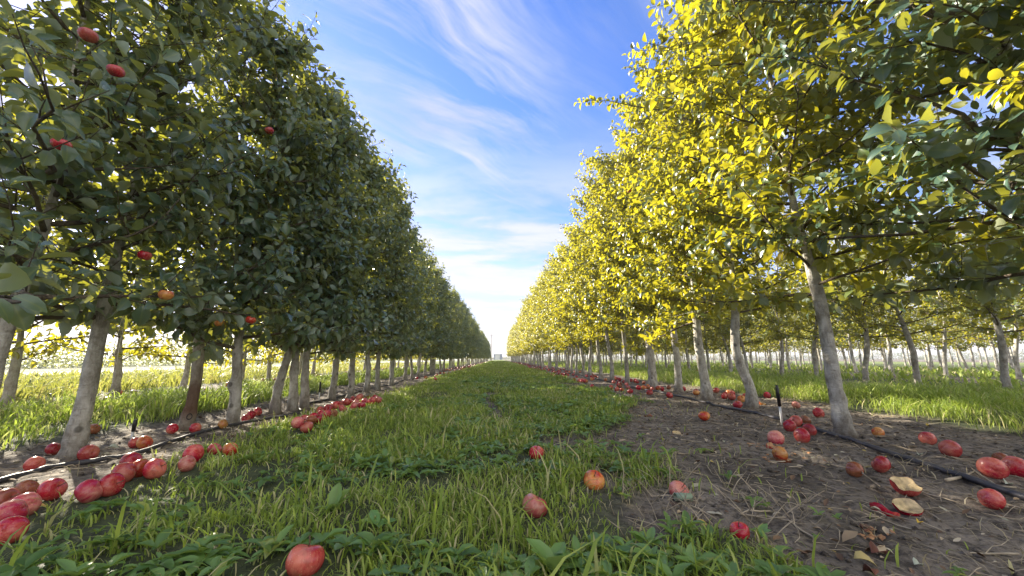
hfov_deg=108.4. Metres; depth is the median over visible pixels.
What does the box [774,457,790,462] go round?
split apple
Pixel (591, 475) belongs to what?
fallen apple
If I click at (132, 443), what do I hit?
fallen apple
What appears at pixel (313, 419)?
fallen apple
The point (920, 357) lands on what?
treeline
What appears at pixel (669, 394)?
fallen apple
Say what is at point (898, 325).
trellis wire
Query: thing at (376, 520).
weed plant
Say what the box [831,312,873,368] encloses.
apple tree
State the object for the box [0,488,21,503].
fallen apple
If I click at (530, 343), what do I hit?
apple tree
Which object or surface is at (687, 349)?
apple tree
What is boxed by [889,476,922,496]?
split apple
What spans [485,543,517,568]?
weed plant
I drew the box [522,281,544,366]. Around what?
apple tree
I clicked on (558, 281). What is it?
apple tree
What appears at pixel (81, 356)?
treeline
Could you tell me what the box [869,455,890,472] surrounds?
fallen apple
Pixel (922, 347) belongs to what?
apple tree
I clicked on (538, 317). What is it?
apple tree
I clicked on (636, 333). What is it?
apple tree
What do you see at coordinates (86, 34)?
apple
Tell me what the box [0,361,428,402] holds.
grass
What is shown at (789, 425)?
fallen apple
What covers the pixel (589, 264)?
apple tree
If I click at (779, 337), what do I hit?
apple tree
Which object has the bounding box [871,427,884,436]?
fallen apple
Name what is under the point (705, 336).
apple tree
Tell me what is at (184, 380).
apple tree
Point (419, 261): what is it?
apple tree
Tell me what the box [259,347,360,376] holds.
apple tree
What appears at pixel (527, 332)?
apple tree
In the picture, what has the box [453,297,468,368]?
apple tree
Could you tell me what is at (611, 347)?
apple tree
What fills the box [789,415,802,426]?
fallen apple
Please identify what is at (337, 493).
weed plant
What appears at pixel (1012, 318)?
apple tree
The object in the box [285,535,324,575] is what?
fallen apple
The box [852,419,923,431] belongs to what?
fallen twig
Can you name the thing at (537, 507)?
fallen apple
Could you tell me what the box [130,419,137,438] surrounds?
sprinkler stake
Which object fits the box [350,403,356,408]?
fallen apple
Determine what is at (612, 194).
apple tree
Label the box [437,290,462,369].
apple tree
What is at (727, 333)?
apple tree
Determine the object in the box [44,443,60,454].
fallen apple
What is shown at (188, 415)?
apple tree
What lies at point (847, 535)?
fallen leaf
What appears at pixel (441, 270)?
apple tree
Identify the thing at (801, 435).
fallen apple
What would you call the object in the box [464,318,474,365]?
apple tree
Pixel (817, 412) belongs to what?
fallen apple
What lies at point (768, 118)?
apple tree
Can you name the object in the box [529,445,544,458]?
fallen apple
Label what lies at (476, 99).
sky
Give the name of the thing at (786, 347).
apple tree
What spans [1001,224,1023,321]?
apple tree
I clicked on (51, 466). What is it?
irrigation pipe
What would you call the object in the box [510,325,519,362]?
apple tree
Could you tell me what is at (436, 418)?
grass
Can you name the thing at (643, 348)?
apple tree
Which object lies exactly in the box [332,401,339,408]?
fallen apple
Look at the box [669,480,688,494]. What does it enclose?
fallen apple
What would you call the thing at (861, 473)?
fallen twig
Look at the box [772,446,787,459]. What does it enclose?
fallen apple
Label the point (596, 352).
apple tree
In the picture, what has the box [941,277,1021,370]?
apple tree
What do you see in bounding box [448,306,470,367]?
apple tree
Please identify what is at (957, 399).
grass
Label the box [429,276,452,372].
apple tree
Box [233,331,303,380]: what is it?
apple tree
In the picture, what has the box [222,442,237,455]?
fallen apple
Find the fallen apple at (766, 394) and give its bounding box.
[763,392,770,397]
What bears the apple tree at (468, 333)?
on the ground at (982, 542)
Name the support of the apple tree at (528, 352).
on the ground at (982, 542)
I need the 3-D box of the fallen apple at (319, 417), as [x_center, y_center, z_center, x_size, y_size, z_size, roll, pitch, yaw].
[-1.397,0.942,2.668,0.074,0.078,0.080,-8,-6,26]
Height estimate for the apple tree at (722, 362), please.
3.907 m
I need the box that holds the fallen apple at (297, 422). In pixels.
[291,416,303,428]
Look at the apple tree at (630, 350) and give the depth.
17.97 m
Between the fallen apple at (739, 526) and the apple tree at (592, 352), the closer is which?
the fallen apple at (739, 526)
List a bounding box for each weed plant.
[210,545,249,568]
[312,482,350,511]
[355,510,394,527]
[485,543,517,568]
[522,538,574,572]
[749,523,770,540]
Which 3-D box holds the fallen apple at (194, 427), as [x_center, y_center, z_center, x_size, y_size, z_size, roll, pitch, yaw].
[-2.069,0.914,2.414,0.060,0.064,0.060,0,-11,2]
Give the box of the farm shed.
[493,353,502,359]
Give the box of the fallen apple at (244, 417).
[241,414,250,420]
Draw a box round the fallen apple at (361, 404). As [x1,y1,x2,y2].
[357,402,365,408]
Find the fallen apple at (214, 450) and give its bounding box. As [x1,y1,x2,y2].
[207,443,221,454]
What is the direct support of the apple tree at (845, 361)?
on the ground at (982, 542)
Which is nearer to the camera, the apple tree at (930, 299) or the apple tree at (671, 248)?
the apple tree at (671, 248)
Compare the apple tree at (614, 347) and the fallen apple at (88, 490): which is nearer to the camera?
the fallen apple at (88, 490)
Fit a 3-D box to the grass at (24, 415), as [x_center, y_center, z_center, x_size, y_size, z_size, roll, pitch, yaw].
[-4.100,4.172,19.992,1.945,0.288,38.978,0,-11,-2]
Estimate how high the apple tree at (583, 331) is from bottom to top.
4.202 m
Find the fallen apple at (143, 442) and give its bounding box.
[134,435,152,448]
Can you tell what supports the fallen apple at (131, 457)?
on the ground at (982, 542)
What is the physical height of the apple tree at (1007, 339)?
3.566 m
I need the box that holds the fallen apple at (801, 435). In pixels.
[793,428,809,442]
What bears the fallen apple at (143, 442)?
on the ground at (982, 542)
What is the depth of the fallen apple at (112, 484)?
1.27 m
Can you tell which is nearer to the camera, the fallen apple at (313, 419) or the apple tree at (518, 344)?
the fallen apple at (313, 419)
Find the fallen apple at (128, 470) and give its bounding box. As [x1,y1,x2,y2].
[111,462,136,482]
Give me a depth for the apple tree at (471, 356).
23.50 m
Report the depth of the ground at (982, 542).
1.42 m
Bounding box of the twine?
[114,285,131,370]
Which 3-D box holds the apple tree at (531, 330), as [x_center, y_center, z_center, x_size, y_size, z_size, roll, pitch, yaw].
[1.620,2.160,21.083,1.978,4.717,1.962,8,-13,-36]
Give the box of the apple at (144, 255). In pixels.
[137,250,151,259]
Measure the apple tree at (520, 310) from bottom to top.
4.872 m
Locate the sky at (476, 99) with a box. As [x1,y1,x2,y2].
[0,0,1023,358]
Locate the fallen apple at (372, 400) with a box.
[368,397,375,404]
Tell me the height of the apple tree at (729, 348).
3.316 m
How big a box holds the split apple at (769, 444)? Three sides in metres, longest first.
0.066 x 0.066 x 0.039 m
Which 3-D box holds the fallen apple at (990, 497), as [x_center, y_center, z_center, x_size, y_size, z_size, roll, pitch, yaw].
[1.593,0.701,1.229,0.056,0.062,0.062,-6,-13,31]
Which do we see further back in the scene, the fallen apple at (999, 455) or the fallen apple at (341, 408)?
the fallen apple at (341, 408)
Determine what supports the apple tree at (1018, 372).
on the ground at (982, 542)
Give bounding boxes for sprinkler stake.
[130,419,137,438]
[775,385,782,424]
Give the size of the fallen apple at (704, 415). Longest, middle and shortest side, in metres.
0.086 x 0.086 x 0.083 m
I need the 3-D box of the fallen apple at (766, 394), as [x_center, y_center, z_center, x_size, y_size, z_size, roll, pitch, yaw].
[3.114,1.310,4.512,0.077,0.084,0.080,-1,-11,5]
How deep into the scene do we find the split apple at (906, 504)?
1.20 m
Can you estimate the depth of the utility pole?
76.92 m
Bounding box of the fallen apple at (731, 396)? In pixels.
[728,393,735,399]
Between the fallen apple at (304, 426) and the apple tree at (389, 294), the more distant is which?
the apple tree at (389, 294)
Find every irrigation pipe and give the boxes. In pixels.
[0,362,481,482]
[513,361,1023,500]
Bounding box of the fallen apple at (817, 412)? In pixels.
[812,407,824,417]
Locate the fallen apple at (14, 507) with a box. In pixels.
[0,499,28,520]
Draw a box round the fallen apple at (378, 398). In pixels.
[375,396,381,402]
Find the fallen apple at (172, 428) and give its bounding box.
[166,424,178,433]
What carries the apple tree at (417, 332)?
on the ground at (982, 542)
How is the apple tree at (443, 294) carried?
on the ground at (982, 542)
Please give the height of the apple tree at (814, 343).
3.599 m
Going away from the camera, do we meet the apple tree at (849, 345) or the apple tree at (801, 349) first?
the apple tree at (849, 345)
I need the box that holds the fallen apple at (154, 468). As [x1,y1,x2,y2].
[142,458,167,478]
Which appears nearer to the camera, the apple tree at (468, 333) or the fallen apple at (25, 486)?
the fallen apple at (25, 486)
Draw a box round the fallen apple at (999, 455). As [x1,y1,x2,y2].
[991,452,1007,459]
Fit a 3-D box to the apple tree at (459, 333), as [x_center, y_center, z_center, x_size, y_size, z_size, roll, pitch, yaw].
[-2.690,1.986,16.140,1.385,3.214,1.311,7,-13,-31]
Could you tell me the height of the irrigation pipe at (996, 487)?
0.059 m
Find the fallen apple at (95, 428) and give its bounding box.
[90,424,100,433]
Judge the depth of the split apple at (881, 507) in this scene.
1.17 m
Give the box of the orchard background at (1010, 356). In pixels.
[532,283,1023,370]
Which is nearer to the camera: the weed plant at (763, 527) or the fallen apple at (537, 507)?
the weed plant at (763, 527)
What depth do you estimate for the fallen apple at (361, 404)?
3.39 m
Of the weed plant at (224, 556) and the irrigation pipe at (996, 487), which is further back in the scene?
the irrigation pipe at (996, 487)
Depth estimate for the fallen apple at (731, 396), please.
4.29 m
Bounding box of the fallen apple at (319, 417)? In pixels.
[315,413,324,423]
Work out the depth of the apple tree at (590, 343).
9.88 m
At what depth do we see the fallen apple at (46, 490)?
1.25 m
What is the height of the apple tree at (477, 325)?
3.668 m
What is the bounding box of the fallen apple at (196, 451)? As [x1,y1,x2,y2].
[182,444,203,461]
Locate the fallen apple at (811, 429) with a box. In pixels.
[802,423,816,435]
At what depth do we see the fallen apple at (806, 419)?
2.69 m
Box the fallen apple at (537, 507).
[522,491,547,517]
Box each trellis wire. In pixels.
[1,230,187,277]
[614,236,1023,331]
[724,314,1023,339]
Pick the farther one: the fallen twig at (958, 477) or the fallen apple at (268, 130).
the fallen apple at (268, 130)
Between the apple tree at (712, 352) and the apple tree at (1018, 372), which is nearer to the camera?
the apple tree at (1018, 372)
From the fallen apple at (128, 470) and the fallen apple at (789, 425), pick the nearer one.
the fallen apple at (128, 470)
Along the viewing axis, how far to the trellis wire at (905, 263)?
1.91 m
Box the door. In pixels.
[495,354,499,359]
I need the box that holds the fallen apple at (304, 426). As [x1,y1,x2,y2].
[300,421,312,432]
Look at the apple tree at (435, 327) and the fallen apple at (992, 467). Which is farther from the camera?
the apple tree at (435, 327)
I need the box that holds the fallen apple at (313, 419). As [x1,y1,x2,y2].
[305,416,316,423]
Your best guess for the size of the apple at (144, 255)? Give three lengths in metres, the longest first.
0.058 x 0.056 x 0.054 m
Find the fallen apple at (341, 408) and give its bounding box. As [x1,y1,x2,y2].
[338,405,346,411]
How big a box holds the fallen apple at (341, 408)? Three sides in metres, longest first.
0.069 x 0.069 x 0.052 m
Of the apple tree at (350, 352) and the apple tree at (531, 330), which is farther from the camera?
the apple tree at (531, 330)
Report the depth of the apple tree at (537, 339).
17.72 m
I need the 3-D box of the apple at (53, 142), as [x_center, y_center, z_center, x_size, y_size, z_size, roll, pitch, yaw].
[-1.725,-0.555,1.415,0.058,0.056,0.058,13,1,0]
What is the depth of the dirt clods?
1.64 m
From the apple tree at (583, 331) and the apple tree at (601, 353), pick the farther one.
the apple tree at (601, 353)
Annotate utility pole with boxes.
[488,334,494,360]
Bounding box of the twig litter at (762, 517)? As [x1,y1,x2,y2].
[0,384,1023,575]
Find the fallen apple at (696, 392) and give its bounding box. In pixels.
[693,389,699,394]
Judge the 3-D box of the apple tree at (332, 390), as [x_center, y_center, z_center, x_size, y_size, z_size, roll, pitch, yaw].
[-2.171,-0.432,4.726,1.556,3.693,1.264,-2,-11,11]
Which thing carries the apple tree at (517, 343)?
on the ground at (982, 542)
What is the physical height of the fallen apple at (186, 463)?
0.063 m
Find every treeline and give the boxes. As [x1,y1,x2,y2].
[5,326,414,368]
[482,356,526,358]
[525,349,1023,359]
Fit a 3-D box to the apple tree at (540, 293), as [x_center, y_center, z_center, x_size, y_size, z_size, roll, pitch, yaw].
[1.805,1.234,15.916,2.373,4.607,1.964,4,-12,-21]
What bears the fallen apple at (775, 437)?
on the ground at (982, 542)
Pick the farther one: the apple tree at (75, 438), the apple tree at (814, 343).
the apple tree at (814, 343)
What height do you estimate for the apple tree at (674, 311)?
4.889 m
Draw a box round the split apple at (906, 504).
[892,498,923,516]
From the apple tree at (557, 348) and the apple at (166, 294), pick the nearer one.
the apple at (166, 294)
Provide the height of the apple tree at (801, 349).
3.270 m
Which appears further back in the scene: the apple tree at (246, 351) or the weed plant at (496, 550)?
the apple tree at (246, 351)
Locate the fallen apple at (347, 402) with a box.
[343,398,350,405]
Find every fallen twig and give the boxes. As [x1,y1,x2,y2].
[832,464,879,485]
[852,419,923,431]
[944,462,1016,487]
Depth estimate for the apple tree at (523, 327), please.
26.12 m
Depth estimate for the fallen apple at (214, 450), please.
1.80 m
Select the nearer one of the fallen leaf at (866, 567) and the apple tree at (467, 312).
the fallen leaf at (866, 567)
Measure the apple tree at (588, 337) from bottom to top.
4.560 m
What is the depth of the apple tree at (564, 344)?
12.35 m
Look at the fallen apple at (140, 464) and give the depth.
1.47 m
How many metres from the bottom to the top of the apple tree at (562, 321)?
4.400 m
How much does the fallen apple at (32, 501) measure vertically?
0.074 m
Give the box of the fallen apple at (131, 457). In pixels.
[119,452,142,463]
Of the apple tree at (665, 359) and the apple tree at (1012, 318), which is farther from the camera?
the apple tree at (665, 359)
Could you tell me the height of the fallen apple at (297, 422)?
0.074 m
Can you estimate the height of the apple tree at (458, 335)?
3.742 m
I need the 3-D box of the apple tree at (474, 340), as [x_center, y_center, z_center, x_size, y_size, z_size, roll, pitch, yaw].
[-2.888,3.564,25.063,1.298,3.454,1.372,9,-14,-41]
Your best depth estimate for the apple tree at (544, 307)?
14.11 m
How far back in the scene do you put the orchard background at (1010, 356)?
23.11 m
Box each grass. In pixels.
[0,360,1023,575]
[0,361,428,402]
[0,361,470,450]
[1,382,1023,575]
[525,360,1023,439]
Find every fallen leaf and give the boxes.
[842,530,857,541]
[854,551,875,565]
[863,563,878,575]
[869,541,887,553]
[912,557,923,565]
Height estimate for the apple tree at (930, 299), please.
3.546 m
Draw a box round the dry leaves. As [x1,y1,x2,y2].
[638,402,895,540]
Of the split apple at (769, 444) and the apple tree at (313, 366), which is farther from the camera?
the apple tree at (313, 366)
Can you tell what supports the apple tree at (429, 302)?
on the ground at (982, 542)
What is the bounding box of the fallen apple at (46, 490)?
[36,478,67,500]
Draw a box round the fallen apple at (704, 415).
[698,411,709,420]
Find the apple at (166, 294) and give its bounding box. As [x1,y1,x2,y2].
[158,288,173,299]
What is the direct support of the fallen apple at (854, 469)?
on the ground at (982, 542)
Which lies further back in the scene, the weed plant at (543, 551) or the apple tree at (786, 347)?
the apple tree at (786, 347)
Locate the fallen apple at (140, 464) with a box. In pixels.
[133,459,148,477]
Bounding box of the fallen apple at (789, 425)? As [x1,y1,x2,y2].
[783,419,796,431]
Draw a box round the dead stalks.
[607,459,831,541]
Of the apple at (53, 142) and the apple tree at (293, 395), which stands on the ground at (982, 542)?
the apple tree at (293, 395)
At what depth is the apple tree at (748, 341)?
21.70 m
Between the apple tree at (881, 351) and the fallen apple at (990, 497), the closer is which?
the fallen apple at (990, 497)
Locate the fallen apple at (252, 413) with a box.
[247,410,255,418]
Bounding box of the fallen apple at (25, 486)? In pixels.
[14,479,39,493]
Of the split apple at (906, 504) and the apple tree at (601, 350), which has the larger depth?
the apple tree at (601, 350)
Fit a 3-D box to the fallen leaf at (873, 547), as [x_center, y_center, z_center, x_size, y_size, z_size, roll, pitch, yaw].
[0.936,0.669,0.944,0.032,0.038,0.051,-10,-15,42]
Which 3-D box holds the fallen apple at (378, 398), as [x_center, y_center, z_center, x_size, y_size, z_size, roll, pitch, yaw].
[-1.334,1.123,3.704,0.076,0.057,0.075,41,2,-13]
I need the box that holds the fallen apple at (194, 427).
[189,423,201,432]
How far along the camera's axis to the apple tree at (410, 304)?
6.05 m
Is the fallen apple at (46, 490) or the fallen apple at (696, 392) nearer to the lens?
the fallen apple at (46, 490)
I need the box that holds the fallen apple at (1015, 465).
[1001,456,1023,477]
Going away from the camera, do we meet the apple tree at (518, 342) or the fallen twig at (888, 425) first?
the fallen twig at (888, 425)
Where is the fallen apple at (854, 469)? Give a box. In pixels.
[845,461,863,477]
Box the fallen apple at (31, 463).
[23,456,45,470]
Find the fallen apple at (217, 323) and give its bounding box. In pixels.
[214,320,224,325]
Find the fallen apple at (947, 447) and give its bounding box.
[938,439,962,456]
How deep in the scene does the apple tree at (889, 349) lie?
10.08 m
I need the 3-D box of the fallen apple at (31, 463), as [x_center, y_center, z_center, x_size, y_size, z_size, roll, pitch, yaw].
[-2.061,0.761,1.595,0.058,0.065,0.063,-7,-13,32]
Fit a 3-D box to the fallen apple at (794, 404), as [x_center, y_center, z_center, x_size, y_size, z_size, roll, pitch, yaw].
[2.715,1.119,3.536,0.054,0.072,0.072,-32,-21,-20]
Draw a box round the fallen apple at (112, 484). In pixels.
[99,472,125,496]
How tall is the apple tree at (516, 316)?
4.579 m
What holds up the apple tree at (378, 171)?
on the ground at (982, 542)
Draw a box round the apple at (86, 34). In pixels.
[77,27,98,42]
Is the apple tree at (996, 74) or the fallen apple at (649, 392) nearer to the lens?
the apple tree at (996, 74)
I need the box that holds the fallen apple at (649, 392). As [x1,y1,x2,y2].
[646,389,652,394]
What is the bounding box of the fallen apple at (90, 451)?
[76,444,99,459]
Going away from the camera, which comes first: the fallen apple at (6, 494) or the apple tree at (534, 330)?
the fallen apple at (6, 494)
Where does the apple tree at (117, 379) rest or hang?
on the ground at (982, 542)
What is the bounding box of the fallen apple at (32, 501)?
[13,492,42,515]
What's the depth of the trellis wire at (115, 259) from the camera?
1.97 m
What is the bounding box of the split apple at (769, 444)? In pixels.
[766,442,773,448]
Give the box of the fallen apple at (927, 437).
[918,431,936,444]
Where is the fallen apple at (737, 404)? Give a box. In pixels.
[732,399,742,407]
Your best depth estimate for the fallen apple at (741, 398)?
4.12 m
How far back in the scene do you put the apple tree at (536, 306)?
16.66 m
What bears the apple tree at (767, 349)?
on the ground at (982, 542)
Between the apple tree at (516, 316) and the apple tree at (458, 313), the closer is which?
the apple tree at (458, 313)
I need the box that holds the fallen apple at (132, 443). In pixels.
[128,437,138,447]
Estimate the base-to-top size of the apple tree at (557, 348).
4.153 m
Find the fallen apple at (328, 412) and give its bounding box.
[322,410,331,418]
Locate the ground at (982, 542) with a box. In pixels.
[0,359,1023,575]
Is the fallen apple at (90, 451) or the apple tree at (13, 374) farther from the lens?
the apple tree at (13, 374)
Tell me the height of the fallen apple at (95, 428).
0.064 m
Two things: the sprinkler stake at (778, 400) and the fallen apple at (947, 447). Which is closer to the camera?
the fallen apple at (947, 447)
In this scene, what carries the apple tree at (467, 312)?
on the ground at (982, 542)
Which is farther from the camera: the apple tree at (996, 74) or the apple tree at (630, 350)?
the apple tree at (630, 350)
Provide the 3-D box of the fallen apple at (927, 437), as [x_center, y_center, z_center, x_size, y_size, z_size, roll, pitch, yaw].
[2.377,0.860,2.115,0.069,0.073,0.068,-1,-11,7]
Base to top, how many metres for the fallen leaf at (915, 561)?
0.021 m
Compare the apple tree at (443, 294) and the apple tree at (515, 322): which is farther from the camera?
the apple tree at (515, 322)
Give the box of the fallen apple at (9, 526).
[0,516,29,545]
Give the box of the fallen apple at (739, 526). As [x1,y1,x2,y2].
[729,521,749,539]
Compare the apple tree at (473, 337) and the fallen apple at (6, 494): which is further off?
the apple tree at (473, 337)
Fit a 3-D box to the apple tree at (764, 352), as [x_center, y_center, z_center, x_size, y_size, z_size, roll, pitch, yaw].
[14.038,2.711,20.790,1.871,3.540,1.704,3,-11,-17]
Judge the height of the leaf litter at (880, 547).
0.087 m
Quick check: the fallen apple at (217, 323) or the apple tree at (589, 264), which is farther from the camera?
the apple tree at (589, 264)
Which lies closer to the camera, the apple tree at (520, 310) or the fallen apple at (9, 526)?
the fallen apple at (9, 526)
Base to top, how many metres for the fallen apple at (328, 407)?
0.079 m
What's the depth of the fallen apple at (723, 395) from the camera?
4.56 m
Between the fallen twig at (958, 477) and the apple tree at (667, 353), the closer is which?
the fallen twig at (958, 477)
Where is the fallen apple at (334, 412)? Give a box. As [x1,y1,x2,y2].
[330,409,337,418]
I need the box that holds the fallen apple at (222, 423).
[218,419,228,428]
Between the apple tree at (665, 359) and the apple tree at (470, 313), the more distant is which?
the apple tree at (470, 313)
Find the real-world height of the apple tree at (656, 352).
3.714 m
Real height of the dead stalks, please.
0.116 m
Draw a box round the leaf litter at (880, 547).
[0,376,1023,573]
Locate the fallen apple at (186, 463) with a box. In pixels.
[178,455,195,471]
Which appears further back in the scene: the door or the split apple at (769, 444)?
the door
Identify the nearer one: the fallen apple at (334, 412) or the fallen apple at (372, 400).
the fallen apple at (334, 412)
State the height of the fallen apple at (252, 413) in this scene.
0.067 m
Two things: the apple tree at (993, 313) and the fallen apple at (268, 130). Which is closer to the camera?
the fallen apple at (268, 130)
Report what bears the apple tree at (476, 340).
on the ground at (982, 542)
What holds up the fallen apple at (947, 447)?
on the ground at (982, 542)
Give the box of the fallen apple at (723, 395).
[721,393,726,398]
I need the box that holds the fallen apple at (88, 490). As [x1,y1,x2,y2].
[71,479,102,502]
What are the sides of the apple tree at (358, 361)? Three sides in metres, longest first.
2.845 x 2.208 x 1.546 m
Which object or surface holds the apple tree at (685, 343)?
on the ground at (982, 542)
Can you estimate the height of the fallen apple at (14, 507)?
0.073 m
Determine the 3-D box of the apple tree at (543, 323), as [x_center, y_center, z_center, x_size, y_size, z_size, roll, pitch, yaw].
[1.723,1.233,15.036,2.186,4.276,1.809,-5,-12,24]
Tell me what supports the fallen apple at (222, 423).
on the ground at (982, 542)
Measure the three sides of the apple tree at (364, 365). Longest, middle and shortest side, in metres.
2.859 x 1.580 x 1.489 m
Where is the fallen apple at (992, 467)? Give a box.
[976,457,1009,478]
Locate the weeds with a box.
[0,373,967,575]
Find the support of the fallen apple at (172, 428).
on the ground at (982, 542)
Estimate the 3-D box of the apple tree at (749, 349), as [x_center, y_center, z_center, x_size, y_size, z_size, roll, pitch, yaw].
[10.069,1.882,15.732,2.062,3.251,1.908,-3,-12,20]
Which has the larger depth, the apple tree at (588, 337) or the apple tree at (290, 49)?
the apple tree at (588, 337)
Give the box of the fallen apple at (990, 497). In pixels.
[977,488,1005,509]
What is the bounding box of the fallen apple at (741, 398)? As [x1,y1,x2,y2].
[737,395,744,401]
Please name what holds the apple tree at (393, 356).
on the ground at (982, 542)
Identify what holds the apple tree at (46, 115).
on the ground at (982, 542)
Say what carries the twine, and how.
hanging from the apple tree at (75, 438)
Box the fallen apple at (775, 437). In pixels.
[767,430,784,444]
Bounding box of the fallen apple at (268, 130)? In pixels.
[264,127,273,133]
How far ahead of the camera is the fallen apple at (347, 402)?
3.39 m
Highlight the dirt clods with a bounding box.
[3,389,1023,575]
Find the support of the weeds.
on the ground at (982, 542)
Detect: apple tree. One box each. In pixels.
[0,0,233,389]
[0,0,295,458]
[0,95,155,410]
[39,173,188,396]
[57,0,334,431]
[115,1,373,424]
[129,241,254,388]
[203,56,373,414]
[216,249,281,380]
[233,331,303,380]
[234,89,387,408]
[244,81,388,411]
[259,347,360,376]
[279,348,363,375]
[299,350,360,369]
[326,121,401,400]
[329,149,429,398]
[329,355,385,365]
[349,353,384,370]
[359,158,422,392]
[361,255,428,376]
[364,178,427,389]
[375,199,433,385]
[383,242,436,380]
[408,238,442,379]
[412,249,444,376]
[414,262,454,375]
[414,267,457,374]
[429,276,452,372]
[432,261,457,372]
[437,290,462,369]
[439,285,460,371]
[442,292,463,371]
[447,304,465,360]
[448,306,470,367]
[449,286,466,368]
[451,291,468,369]
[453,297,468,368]
[458,298,471,366]
[460,302,473,366]
[462,308,473,365]
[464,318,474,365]
[466,312,477,365]
[466,320,476,365]
[468,317,478,364]
[469,316,482,364]
[471,321,480,363]
[473,322,481,363]
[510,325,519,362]
[511,315,522,363]
[512,316,523,362]
[512,321,524,362]
[514,314,532,363]
[514,327,526,354]
[515,297,532,364]
[518,298,535,364]
[519,292,534,365]
[519,302,539,365]
[521,312,543,364]
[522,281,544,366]
[522,296,545,366]
[525,285,553,368]
[525,294,540,365]
[528,286,546,366]
[529,279,549,367]
[529,295,548,354]
[530,264,555,369]
[530,269,582,369]
[538,253,573,372]
[539,252,579,370]
[541,262,588,370]
[542,238,580,374]
[543,242,592,375]
[550,223,620,376]
[553,214,639,379]
[554,176,643,380]
[565,145,667,384]
[573,120,687,388]
[574,0,853,408]
[582,344,595,363]
[586,343,607,364]
[592,341,610,364]
[595,344,607,365]
[600,77,728,392]
[603,336,621,354]
[610,35,774,400]
[611,317,631,363]
[616,316,644,366]
[626,313,655,366]
[626,314,664,367]
[628,0,1023,437]
[628,311,664,351]
[638,327,690,367]
[654,313,691,351]
[654,326,661,363]
[661,305,711,368]
[661,333,683,364]
[677,294,726,370]
[677,335,690,363]
[683,307,765,371]
[697,0,1023,321]
[701,314,730,365]
[704,258,775,370]
[708,326,718,363]
[709,311,747,367]
[728,309,768,367]
[730,232,814,375]
[741,315,758,363]
[746,308,793,368]
[749,313,774,365]
[753,282,811,371]
[758,226,864,376]
[765,314,794,365]
[779,276,845,370]
[786,314,811,365]
[791,322,844,364]
[806,269,877,373]
[819,310,861,368]
[826,196,940,383]
[828,176,1000,385]
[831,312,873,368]
[855,259,938,376]
[859,306,907,369]
[879,236,1006,377]
[893,280,961,369]
[906,155,1023,390]
[911,284,993,371]
[939,216,1023,381]
[940,0,1023,108]
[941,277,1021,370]
[972,164,1023,325]
[996,294,1023,341]
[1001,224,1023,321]
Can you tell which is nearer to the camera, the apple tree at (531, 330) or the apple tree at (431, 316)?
the apple tree at (431, 316)
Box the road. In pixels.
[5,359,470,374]
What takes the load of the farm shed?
on the ground at (982, 542)
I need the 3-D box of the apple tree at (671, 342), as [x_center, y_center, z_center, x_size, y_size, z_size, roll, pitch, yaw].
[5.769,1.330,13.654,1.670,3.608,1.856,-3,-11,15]
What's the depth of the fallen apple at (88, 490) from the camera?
1.21 m
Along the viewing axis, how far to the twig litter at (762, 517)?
1.59 m
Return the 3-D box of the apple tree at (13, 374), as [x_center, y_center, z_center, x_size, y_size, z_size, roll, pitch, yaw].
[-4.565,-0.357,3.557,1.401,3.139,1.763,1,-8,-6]
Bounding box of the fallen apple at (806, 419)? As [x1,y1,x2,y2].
[800,415,810,423]
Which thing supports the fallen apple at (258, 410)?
on the ground at (982, 542)
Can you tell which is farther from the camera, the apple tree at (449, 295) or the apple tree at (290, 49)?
the apple tree at (449, 295)
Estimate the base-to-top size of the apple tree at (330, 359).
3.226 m
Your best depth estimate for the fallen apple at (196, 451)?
1.64 m
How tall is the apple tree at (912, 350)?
3.692 m
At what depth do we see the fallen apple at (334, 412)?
2.97 m
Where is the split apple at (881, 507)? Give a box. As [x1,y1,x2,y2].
[869,502,899,517]
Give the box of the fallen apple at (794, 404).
[791,401,800,407]
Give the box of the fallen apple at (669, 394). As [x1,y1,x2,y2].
[666,392,672,397]
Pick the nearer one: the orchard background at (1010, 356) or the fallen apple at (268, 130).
the fallen apple at (268, 130)
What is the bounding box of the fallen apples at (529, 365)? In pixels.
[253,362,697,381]
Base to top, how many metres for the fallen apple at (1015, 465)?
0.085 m
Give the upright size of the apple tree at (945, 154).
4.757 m
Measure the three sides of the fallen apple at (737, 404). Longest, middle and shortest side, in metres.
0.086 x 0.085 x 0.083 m
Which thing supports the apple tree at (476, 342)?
on the ground at (982, 542)
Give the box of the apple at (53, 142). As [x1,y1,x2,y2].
[49,136,72,149]
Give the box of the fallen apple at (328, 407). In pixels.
[324,404,332,410]
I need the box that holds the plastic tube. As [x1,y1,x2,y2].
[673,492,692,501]
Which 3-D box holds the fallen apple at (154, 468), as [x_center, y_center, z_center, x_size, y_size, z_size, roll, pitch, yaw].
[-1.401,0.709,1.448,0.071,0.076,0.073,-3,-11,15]
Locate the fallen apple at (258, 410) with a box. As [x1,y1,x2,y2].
[254,407,261,415]
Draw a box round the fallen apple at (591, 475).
[583,470,604,489]

